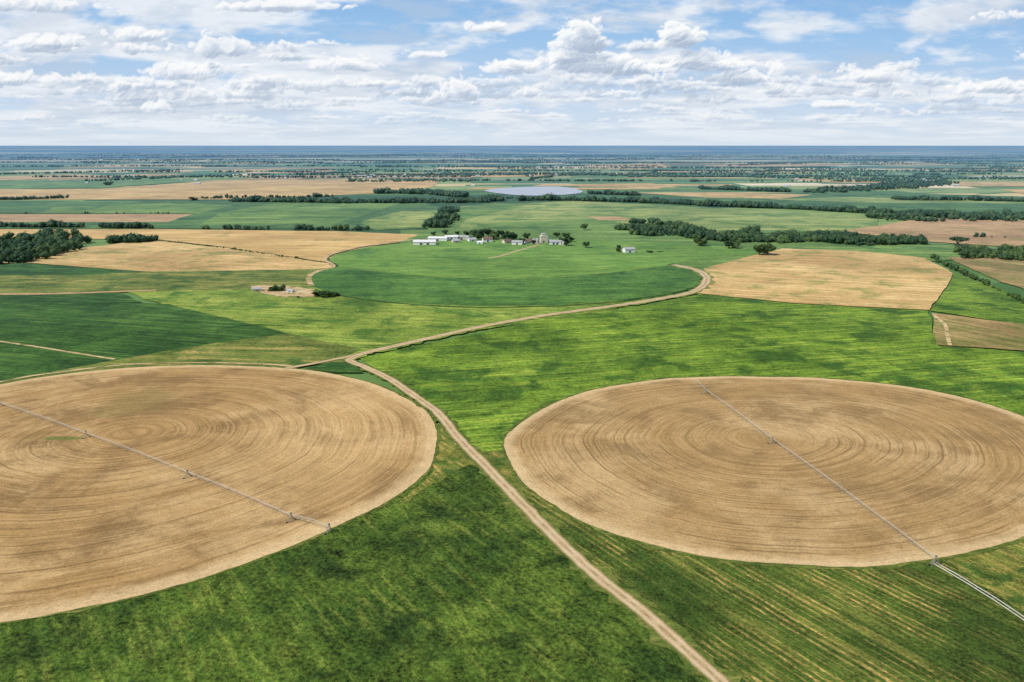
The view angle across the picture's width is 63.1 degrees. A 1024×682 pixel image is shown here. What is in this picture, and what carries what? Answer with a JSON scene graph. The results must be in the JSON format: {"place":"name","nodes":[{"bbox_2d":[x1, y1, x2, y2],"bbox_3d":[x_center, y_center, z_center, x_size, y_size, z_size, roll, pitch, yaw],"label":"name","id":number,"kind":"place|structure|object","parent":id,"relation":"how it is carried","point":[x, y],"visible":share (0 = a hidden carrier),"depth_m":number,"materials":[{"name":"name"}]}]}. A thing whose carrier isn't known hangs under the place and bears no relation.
{"place":"outdoors","nodes":[
{"label":"outdoors","id":0,"kind":"place"},
{"bbox_2d":[0,167,92,168],"bbox_3d":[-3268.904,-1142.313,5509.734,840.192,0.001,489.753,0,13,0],"label":"distant field","id":1,"kind":"structure","parent":0,"point":[48,168],"depth_m":5445.99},
{"bbox_2d":[0,172,96,174],"bbox_3d":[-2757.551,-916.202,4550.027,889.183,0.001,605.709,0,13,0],"label":"distant field","id":2,"kind":"structure","parent":0,"point":[41,173],"depth_m":4501.89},
{"bbox_2d":[0,174,111,179],"bbox_3d":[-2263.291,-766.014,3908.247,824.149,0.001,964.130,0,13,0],"label":"stubble field","id":3,"kind":"structure","parent":0,"point":[23,177],"depth_m":3928.36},
{"bbox_2d":[0,341,114,358],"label":"field track","id":4,"kind":"structure","parent":0,"point":[58,350],"depth_m":620.78,"materials":[{"name":"soil"}]},
{"bbox_2d":[0,293,139,305],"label":"deep green field","id":5,"kind":"structure","parent":0,"point":[48,299],"depth_m":825.89,"materials":[{"name":"plant"}]},
{"bbox_2d":[0,263,147,274],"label":"deep green field","id":6,"kind":"structure","parent":0,"point":[22,269],"depth_m":1016.86,"materials":[{"name":"plant"}]},
{"bbox_2d":[0,289,156,294],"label":"field margin","id":7,"kind":"object","parent":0,"point":[70,292],"visible":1,"depth_m":859.00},
{"bbox_2d":[0,214,191,221],"bbox_3d":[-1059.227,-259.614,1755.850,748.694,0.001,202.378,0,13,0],"label":"brown field","id":8,"kind":"structure","parent":0,"point":[89,217],"depth_m":1762.78,"materials":[{"name":"soil"}]},
{"bbox_2d":[0,178,212,188],"bbox_3d":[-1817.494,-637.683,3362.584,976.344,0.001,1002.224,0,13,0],"label":"green field","id":9,"kind":"structure","parent":0,"point":[51,184],"depth_m":3315.94,"materials":[{"name":"plant"}]},
{"bbox_2d":[0,201,232,212],"bbox_3d":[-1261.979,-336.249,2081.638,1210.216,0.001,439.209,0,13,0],"label":"green field","id":10,"kind":"structure","parent":0,"point":[23,206],"depth_m":2184.51,"materials":[{"name":"plant"}]},
{"bbox_2d":[42,203,229,212],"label":"pale green field","id":11,"kind":"structure","parent":0,"point":[167,207],"depth_m":2012.14,"materials":[{"name":"plant"}]},
{"bbox_2d":[0,303,285,380],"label":"deep green field","id":12,"kind":"structure","parent":0,"point":[117,331],"depth_m":680.45,"materials":[{"name":"plant"}]},
{"bbox_2d":[0,362,290,381],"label":"dirt road","id":13,"kind":"structure","parent":0,"point":[146,363],"depth_m":580.24,"materials":[{"name":"soil"}]},
{"bbox_2d":[115,174,178,175],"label":"distant field","id":14,"kind":"structure","parent":0,"point":[149,174],"depth_m":4347.19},
{"bbox_2d":[0,269,322,292],"bbox_3d":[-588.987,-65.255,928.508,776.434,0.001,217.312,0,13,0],"label":"pasture","id":15,"kind":"structure","parent":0,"point":[194,280],"depth_m":934.86,"materials":[{"name":"plant"}]},
{"bbox_2d":[24,240,330,271],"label":"wheat field","id":16,"kind":"structure","parent":0,"point":[154,256],"depth_m":1114.62,"materials":[{"name":"plant"}]},
{"bbox_2d":[0,333,361,383],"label":"rough pasture","id":17,"kind":"structure","parent":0,"point":[288,349],"depth_m":608.96,"materials":[{"name":"plant"}]},
{"bbox_2d":[110,177,251,178],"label":"distant field","id":18,"kind":"structure","parent":0,"point":[203,178],"depth_m":3821.67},
{"bbox_2d":[0,229,415,261],"bbox_3d":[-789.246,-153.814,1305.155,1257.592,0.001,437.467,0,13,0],"label":"wheat field","id":19,"kind":"structure","parent":0,"point":[315,245],"depth_m":1365.05,"materials":[{"name":"plant"}]},
{"bbox_2d":[0,179,438,199],"bbox_3d":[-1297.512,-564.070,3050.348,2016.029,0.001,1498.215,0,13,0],"label":"wheat field","id":20,"kind":"structure","parent":0,"point":[263,188],"depth_m":2872.13,"materials":[{"name":"plant"}]},
{"bbox_2d":[0,202,438,228],"bbox_3d":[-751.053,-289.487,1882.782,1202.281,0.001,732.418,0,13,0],"label":"green field","id":21,"kind":"structure","parent":0,"point":[194,221],"depth_m":1670.41,"materials":[{"name":"plant"}]},
{"bbox_2d":[0,364,442,623],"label":"harvested circle field","id":22,"kind":"structure","parent":0,"point":[87,520],"depth_m":392.58,"materials":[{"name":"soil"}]},
{"bbox_2d":[211,169,275,171],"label":"distant field","id":23,"kind":"structure","parent":0,"point":[243,170],"depth_m":5021.26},
{"bbox_2d":[208,163,315,164],"bbox_3d":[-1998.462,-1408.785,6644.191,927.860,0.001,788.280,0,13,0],"label":"distant field","id":24,"kind":"structure","parent":0,"point":[265,164],"depth_m":6578.15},
{"bbox_2d":[238,176,319,179],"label":"distant field","id":25,"kind":"structure","parent":0,"point":[267,178],"depth_m":3816.38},
{"bbox_2d":[250,285,314,296],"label":"bare patch","id":26,"kind":"object","parent":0,"point":[302,292],"visible":0.84,"depth_m":863.84,"materials":[{"name":"soil"}]},
{"bbox_2d":[200,202,398,224],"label":"green field","id":27,"kind":"structure","parent":0,"point":[294,213],"depth_m":1865.38,"materials":[{"name":"plant"}]},
{"bbox_2d":[233,175,385,177],"bbox_3d":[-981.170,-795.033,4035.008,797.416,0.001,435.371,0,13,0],"label":"distant field","id":28,"kind":"structure","parent":0,"point":[317,175],"depth_m":4074.11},
{"bbox_2d":[283,354,353,368],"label":"dirt road","id":29,"kind":"structure","parent":0,"point":[312,363],"depth_m":585.53,"materials":[{"name":"soil"}]},
{"bbox_2d":[305,362,361,372],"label":"grass verge","id":30,"kind":"object","parent":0,"point":[338,367],"depth_m":572.90,"materials":[{"name":"plant"}]},
{"bbox_2d":[0,465,708,681],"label":"dark green field","id":31,"kind":"structure","parent":0,"point":[463,574],"depth_m":268.15,"materials":[{"name":"plant"}]},
{"bbox_2d":[399,423,476,505],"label":"scrub patch","id":32,"kind":"object","parent":31,"relation":"on","point":[450,458],"visible":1,"depth_m":400.27,"materials":[{"name":"green plant"}]},
{"bbox_2d":[306,239,421,284],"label":"dirt road","id":33,"kind":"structure","parent":0,"point":[309,276],"depth_m":1075.37,"materials":[{"name":"soil"}]},
{"bbox_2d":[302,166,440,168],"bbox_3d":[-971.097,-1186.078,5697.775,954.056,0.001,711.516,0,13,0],"label":"distant field","id":34,"kind":"structure","parent":0,"point":[374,167],"depth_m":5705.15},
{"bbox_2d":[316,164,442,165],"bbox_3d":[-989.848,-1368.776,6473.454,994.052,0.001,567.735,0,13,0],"label":"distant field","id":35,"kind":"structure","parent":0,"point":[381,164],"depth_m":6571.83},
{"bbox_2d":[130,287,636,349],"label":"light green field","id":36,"kind":"structure","parent":0,"point":[357,323],"depth_m":757.23,"materials":[{"name":"plant"}]},
{"bbox_2d":[335,172,457,174],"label":"distant field","id":37,"kind":"structure","parent":0,"point":[386,172],"depth_m":4660.55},
{"bbox_2d":[361,210,436,229],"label":"pale green field","id":38,"kind":"structure","parent":0,"point":[405,219],"depth_m":1692.22,"materials":[{"name":"plant"}]},
{"bbox_2d":[373,177,471,177],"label":"distant field","id":39,"kind":"structure","parent":0,"point":[424,177],"depth_m":3944.48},
{"bbox_2d":[364,169,492,171],"bbox_3d":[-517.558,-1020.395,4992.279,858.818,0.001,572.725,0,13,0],"label":"distant field","id":40,"kind":"structure","parent":0,"point":[419,170],"depth_m":5025.79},
{"bbox_2d":[427,203,532,229],"bbox_3d":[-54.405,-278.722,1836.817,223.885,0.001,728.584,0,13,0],"label":"green field","id":41,"kind":"structure","parent":0,"point":[467,212],"depth_m":1950.35,"materials":[{"name":"plant"}]},
{"bbox_2d":[404,171,588,176],"bbox_3d":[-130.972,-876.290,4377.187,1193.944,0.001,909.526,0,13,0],"label":"stubble field","id":42,"kind":"structure","parent":0,"point":[496,175],"depth_m":4186.47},
{"bbox_2d":[315,289,688,307],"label":"field margin","id":43,"kind":"object","parent":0,"point":[508,306],"visible":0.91,"depth_m":803.93,"materials":[{"name":"plant"}]},
{"bbox_2d":[0,0,1023,145],"bbox_3d":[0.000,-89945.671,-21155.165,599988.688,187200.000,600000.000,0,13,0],"label":"sky","id":44,"kind":"structure","parent":0,"point":[511,72],"depth_m":274730.91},
{"bbox_2d":[0,146,1023,443],"bbox_3d":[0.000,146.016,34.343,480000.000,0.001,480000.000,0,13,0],"label":"ground","id":45,"kind":"structure","parent":0,"point":[72,158],"depth_m":6585.35,"materials":[{"name":"plant"}]},
{"bbox_2d":[0,219,153,227],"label":"tree line","id":46,"kind":"object","parent":45,"relation":"on","point":[55,223],"visible":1,"depth_m":1545.40,"materials":[{"name":"plant"}]},
{"bbox_2d":[0,226,158,263],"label":"woodland","id":47,"kind":"object","parent":45,"relation":"on","point":[28,247],"visible":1,"depth_m":1223.92,"materials":[{"name":"plant"}]},
{"bbox_2d":[0,402,333,534],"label":"irrigation pivot","id":48,"kind":"object","parent":45,"relation":"on","point":[328,524],"visible":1,"depth_m":381.83,"materials":[{"name":"metal"}]},
{"bbox_2d":[158,239,320,261],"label":"hedgerow","id":49,"kind":"object","parent":45,"relation":"on","point":[234,248],"visible":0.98,"depth_m":1211.43,"materials":[{"name":"green plant"}]},
{"bbox_2d":[201,223,369,230],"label":"tree line","id":50,"kind":"object","parent":45,"relation":"on","point":[296,227],"visible":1,"depth_m":1502.26,"materials":[{"name":"plant"}]},
{"bbox_2d":[228,194,493,202],"bbox_3d":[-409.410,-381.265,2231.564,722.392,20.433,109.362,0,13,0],"label":"tree line","id":51,"kind":"object","parent":45,"relation":"on","point":[302,198],"visible":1,"depth_m":2217.51,"materials":[{"name":"plant"}]},
{"bbox_2d":[373,187,468,197],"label":"tree line","id":52,"kind":"object","parent":45,"relation":"on","point":[456,193],"visible":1,"depth_m":2609.71,"materials":[{"name":"plant"}]},
{"bbox_2d":[413,240,435,244],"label":"farm shed","id":53,"kind":"structure","parent":45,"relation":"on","point":[424,242],"depth_m":1276.01,"materials":[{"name":"white metal"}]},
{"bbox_2d":[428,236,447,240],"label":"farm shed","id":54,"kind":"structure","parent":45,"relation":"on","point":[440,238],"depth_m":1330.57,"materials":[{"name":"white metal"}]},
{"bbox_2d":[421,205,460,227],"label":"woodland","id":55,"kind":"object","parent":45,"relation":"on","point":[444,216],"visible":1,"depth_m":1656.04,"materials":[{"name":"plant"}]},
{"bbox_2d":[0,193,1005,237],"bbox_3d":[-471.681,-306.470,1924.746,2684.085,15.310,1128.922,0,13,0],"label":"tree line","id":56,"kind":"object","parent":45,"relation":"on","point":[976,234],"visible":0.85,"depth_m":2379.78,"materials":[{"name":"plant"}]},
{"bbox_2d":[0,153,1023,181],"bbox_3d":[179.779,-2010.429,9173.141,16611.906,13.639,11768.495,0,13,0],"label":"distant tree belts","id":57,"kind":"object","parent":45,"relation":"on","point":[771,170],"visible":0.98,"depth_m":4864.97,"materials":[{"name":"plant"}]},
{"bbox_2d":[85,156,958,186],"bbox_3d":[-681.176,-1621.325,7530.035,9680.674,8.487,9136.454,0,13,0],"label":"distant farm buildings","id":58,"kind":"structure","parent":45,"relation":"on","point":[479,175],"depth_m":3918.46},
{"bbox_2d":[506,189,641,198],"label":"tree line","id":59,"kind":"object","parent":45,"relation":"on","point":[606,191],"visible":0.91,"depth_m":2575.89,"materials":[{"name":"plant"}]},
{"bbox_2d":[629,217,697,226],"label":"tree line","id":60,"kind":"object","parent":45,"relation":"on","point":[657,221],"visible":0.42,"depth_m":1587.20,"materials":[{"name":"plant"}]},
{"bbox_2d":[469,192,1023,219],"bbox_3d":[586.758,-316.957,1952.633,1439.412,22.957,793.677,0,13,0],"label":"tree line","id":61,"kind":"object","parent":45,"relation":"on","point":[735,203],"visible":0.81,"depth_m":2088.20,"materials":[{"name":"plant"}]},
{"bbox_2d":[753,244,766,254],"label":"tree","id":62,"kind":"object","parent":45,"relation":"on","point":[759,249],"visible":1,"depth_m":1154.06,"materials":[{"name":"green plant"}]},
{"bbox_2d":[760,242,775,254],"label":"tree","id":63,"kind":"object","parent":45,"relation":"on","point":[769,247],"visible":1,"depth_m":1152.94,"materials":[{"name":"green plant"}]},
{"bbox_2d":[614,222,928,245],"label":"woodland","id":64,"kind":"object","parent":45,"relation":"on","point":[748,233],"visible":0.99,"depth_m":1334.62,"materials":[{"name":"plant"}]},
{"bbox_2d":[694,379,941,565],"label":"irrigation pivot","id":65,"kind":"object","parent":45,"relation":"on","point":[935,556],"visible":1,"depth_m":367.56,"materials":[{"name":"metal"}]},
{"bbox_2d":[698,184,1023,201],"bbox_3d":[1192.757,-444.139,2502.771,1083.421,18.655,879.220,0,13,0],"label":"tree line","id":66,"kind":"object","parent":45,"relation":"on","point":[974,197],"visible":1,"depth_m":2321.83,"materials":[{"name":"plant"}]},
{"bbox_2d":[803,177,959,192],"bbox_3d":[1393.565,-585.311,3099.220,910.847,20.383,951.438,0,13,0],"label":"woodland","id":67,"kind":"object","parent":45,"relation":"on","point":[899,184],"visible":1,"depth_m":2940.71,"materials":[{"name":"plant"}]},
{"bbox_2d":[865,207,1023,221],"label":"woodland","id":68,"kind":"object","parent":45,"relation":"on","point":[942,215],"visible":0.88,"depth_m":1725.93,"materials":[{"name":"plant"}]},
{"bbox_2d":[949,236,969,244],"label":"tree","id":69,"kind":"object","parent":45,"relation":"on","point":[957,239],"visible":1,"depth_m":1269.84,"materials":[{"name":"green plant"}]},
{"bbox_2d":[930,253,1023,302],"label":"hedgerow","id":70,"kind":"object","parent":45,"relation":"on","point":[965,272],"visible":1,"depth_m":974.97,"materials":[{"name":"green plant"}]},
{"bbox_2d":[934,563,1023,619],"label":"water supply pipe","id":71,"kind":"object","parent":45,"relation":"on","point":[982,592],"visible":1,"depth_m":284.51,"materials":[{"name":"metal"}]},
{"bbox_2d":[953,243,1023,260],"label":"woodland","id":72,"kind":"object","parent":45,"relation":"on","point":[1004,252],"visible":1,"depth_m":1132.53,"materials":[{"name":"green plant"}]},
{"bbox_2d":[342,264,714,359],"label":"dirt road","id":73,"kind":"structure","parent":0,"point":[706,281],"depth_m":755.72,"materials":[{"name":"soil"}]},
{"bbox_2d":[484,186,582,195],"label":"pond","id":74,"kind":"structure","parent":0,"point":[539,190],"depth_m":2798.51,"materials":[{"name":"blue liquid"}]},
{"bbox_2d":[311,239,761,305],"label":"pivot crop field","id":75,"kind":"structure","parent":0,"point":[466,259],"depth_m":1133.00,"materials":[{"name":"plant"}]},
{"bbox_2d":[312,266,700,305],"bbox_3d":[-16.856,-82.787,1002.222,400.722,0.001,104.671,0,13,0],"label":"wheel track","id":76,"kind":"structure","parent":75,"relation":"on","point":[496,278],"depth_m":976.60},
{"bbox_2d":[345,360,731,681],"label":"dirt road","id":77,"kind":"structure","parent":0,"point":[686,650],"depth_m":314.82,"materials":[{"name":"soil"}]},
{"bbox_2d":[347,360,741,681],"bbox_3d":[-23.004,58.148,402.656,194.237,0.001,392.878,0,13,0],"label":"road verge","id":78,"kind":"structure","parent":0,"point":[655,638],"depth_m":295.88,"materials":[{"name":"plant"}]},
{"bbox_2d":[472,219,635,230],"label":"green field","id":79,"kind":"structure","parent":0,"point":[593,225],"depth_m":1586.83,"materials":[{"name":"plant"}]},
{"bbox_2d":[470,187,658,188],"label":"distant field","id":80,"kind":"structure","parent":0,"point":[593,188],"depth_m":2939.40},
{"bbox_2d":[495,171,649,173],"bbox_3d":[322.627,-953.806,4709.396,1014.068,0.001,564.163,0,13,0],"label":"distant field","id":81,"kind":"structure","parent":0,"point":[580,171],"depth_m":4837.88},
{"bbox_2d":[590,217,629,219],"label":"brown field","id":82,"kind":"structure","parent":0,"point":[609,218],"depth_m":1737.85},
{"bbox_2d":[587,164,671,168],"bbox_3d":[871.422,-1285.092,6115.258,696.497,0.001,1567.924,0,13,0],"label":"stubble field","id":83,"kind":"structure","parent":0,"point":[619,167],"depth_m":5938.63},
{"bbox_2d":[534,184,732,185],"bbox_3d":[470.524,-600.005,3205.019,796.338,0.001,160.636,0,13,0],"label":"distant field","id":84,"kind":"structure","parent":0,"point":[630,184],"depth_m":3245.06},
{"bbox_2d":[619,185,675,187],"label":"distant field","id":85,"kind":"structure","parent":0,"point":[656,186],"depth_m":3081.80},
{"bbox_2d":[567,174,738,177],"bbox_3d":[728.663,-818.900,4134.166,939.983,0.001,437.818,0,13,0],"label":"distant field","id":86,"kind":"structure","parent":0,"point":[590,176],"depth_m":4059.68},
{"bbox_2d":[617,188,697,190],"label":"distant field","id":87,"kind":"structure","parent":0,"point":[677,189],"depth_m":2880.61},
{"bbox_2d":[454,201,878,232],"bbox_3d":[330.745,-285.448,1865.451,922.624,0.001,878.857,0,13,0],"label":"pale green field","id":88,"kind":"structure","parent":0,"point":[724,219],"depth_m":1786.79,"materials":[{"name":"plant"}]},
{"bbox_2d":[399,230,941,270],"bbox_3d":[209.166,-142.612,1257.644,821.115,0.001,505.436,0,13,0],"label":"green field","id":89,"kind":"structure","parent":0,"point":[701,264],"depth_m":1365.29,"materials":[{"name":"plant"}]},
{"bbox_2d":[592,178,774,179],"bbox_3d":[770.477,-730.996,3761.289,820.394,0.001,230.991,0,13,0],"label":"distant field","id":90,"kind":"structure","parent":0,"point":[687,178],"depth_m":3822.36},
{"bbox_2d":[645,168,721,169],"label":"distant field","id":91,"kind":"structure","parent":0,"point":[682,168],"depth_m":5441.40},
{"bbox_2d":[361,294,1023,451],"bbox_3d":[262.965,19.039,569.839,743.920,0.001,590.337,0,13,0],"label":"bright green field","id":92,"kind":"structure","parent":0,"point":[486,390],"depth_m":603.09,"materials":[{"name":"plant"}]},
{"bbox_2d":[663,163,758,163],"bbox_3d":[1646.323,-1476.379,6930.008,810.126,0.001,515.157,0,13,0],"label":"distant field","id":93,"kind":"structure","parent":0,"point":[707,163],"depth_m":6917.09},
{"bbox_2d":[646,192,806,198],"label":"stubble field","id":94,"kind":"structure","parent":0,"point":[735,195],"depth_m":2580.15,"materials":[{"name":"plant"}]},
{"bbox_2d":[658,171,813,172],"bbox_3d":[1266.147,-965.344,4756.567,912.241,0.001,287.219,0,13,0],"label":"distant field","id":95,"kind":"structure","parent":0,"point":[725,171],"depth_m":4823.93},
{"bbox_2d":[713,165,798,166],"bbox_3d":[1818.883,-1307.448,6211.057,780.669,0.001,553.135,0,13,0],"label":"distant field","id":96,"kind":"structure","parent":0,"point":[755,165],"depth_m":6235.47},
{"bbox_2d":[501,375,1023,569],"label":"harvested circle field","id":97,"kind":"structure","parent":0,"point":[683,465],"depth_m":394.99,"materials":[{"name":"soil"}]},
{"bbox_2d":[707,181,821,182],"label":"distant field","id":98,"kind":"structure","parent":0,"point":[760,181],"depth_m":3513.26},
{"bbox_2d":[524,487,1023,681],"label":"row crop field","id":99,"kind":"structure","parent":0,"point":[904,623],"depth_m":270.99,"materials":[{"name":"plant"}]},
{"bbox_2d":[485,450,531,497],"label":"scrub patch","id":100,"kind":"object","parent":99,"relation":"on","point":[499,457],"visible":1,"depth_m":396.51,"materials":[{"name":"green plant"}]},
{"bbox_2d":[763,163,842,164],"bbox_3d":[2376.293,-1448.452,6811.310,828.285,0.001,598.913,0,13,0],"label":"distant field","id":101,"kind":"structure","parent":0,"point":[803,164],"depth_m":6562.74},
{"bbox_2d":[698,248,952,309],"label":"wheat field","id":102,"kind":"structure","parent":0,"point":[841,277],"depth_m":955.41,"materials":[{"name":"plant"}]},
{"bbox_2d":[796,179,884,182],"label":"distant field","id":103,"kind":"structure","parent":0,"point":[844,181],"depth_m":3506.92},
{"bbox_2d":[672,193,1023,213],"bbox_3d":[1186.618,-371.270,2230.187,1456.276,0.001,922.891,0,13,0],"label":"green field","id":104,"kind":"structure","parent":0,"point":[981,207],"depth_m":2183.33,"materials":[{"name":"plant"}]},
{"bbox_2d":[797,176,915,179],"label":"distant field","id":105,"kind":"structure","parent":0,"point":[835,177],"depth_m":3936.18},
{"bbox_2d":[734,242,998,259],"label":"green field","id":106,"kind":"structure","parent":0,"point":[943,253],"depth_m":1233.31,"materials":[{"name":"plant"}]},
{"bbox_2d":[771,197,1023,202],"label":"stubble field","id":107,"kind":"structure","parent":0,"point":[864,199],"depth_m":2301.07,"materials":[{"name":"plant"}]},
{"bbox_2d":[864,188,951,190],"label":"distant field","id":108,"kind":"structure","parent":0,"point":[910,189],"depth_m":2884.08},
{"bbox_2d":[847,218,1023,246],"bbox_3d":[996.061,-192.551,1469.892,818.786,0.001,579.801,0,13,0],"label":"brown field","id":109,"kind":"structure","parent":0,"point":[944,231],"depth_m":1492.86,"materials":[{"name":"soil"}]},
{"bbox_2d":[932,314,951,344],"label":"field track","id":110,"kind":"structure","parent":0,"point":[947,335],"depth_m":687.46,"materials":[{"name":"soil"}]},
{"bbox_2d":[918,161,1023,162],"bbox_3d":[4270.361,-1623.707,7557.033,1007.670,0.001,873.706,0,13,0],"label":"distant field","id":111,"kind":"structure","parent":0,"point":[980,162],"depth_m":7319.41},
{"bbox_2d":[931,273,1023,323],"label":"green field","id":112,"kind":"structure","parent":0,"point":[964,296],"depth_m":809.77,"materials":[{"name":"plant"}]},
{"bbox_2d":[932,313,1023,349],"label":"brown field","id":113,"kind":"structure","parent":0,"point":[970,332],"depth_m":680.17,"materials":[{"name":"soil"}]},
{"bbox_2d":[938,178,1023,181],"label":"distant field","id":114,"kind":"structure","parent":0,"point":[990,180],"depth_m":3607.45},
{"bbox_2d":[940,172,1023,175],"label":"distant field","id":115,"kind":"structure","parent":0,"point":[997,174],"depth_m":4332.82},
{"bbox_2d":[946,182,1023,185],"bbox_3d":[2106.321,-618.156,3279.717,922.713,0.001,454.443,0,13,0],"label":"wheat field","id":116,"kind":"structure","parent":0,"point":[991,183],"depth_m":3316.74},
{"bbox_2d":[947,257,1023,287],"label":"brown field","id":117,"kind":"structure","parent":0,"point":[1011,272],"depth_m":1040.95,"materials":[{"name":"soil"}]},
{"bbox_2d":[948,541,1023,610],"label":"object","id":118,"kind":"structure","parent":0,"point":[999,571],"depth_m":299.63,"materials":[{"name":"green plant"}]},
{"bbox_2d":[967,186,1023,188],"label":"distant field","id":119,"kind":"structure","parent":0,"point":[996,187],"depth_m":3017.80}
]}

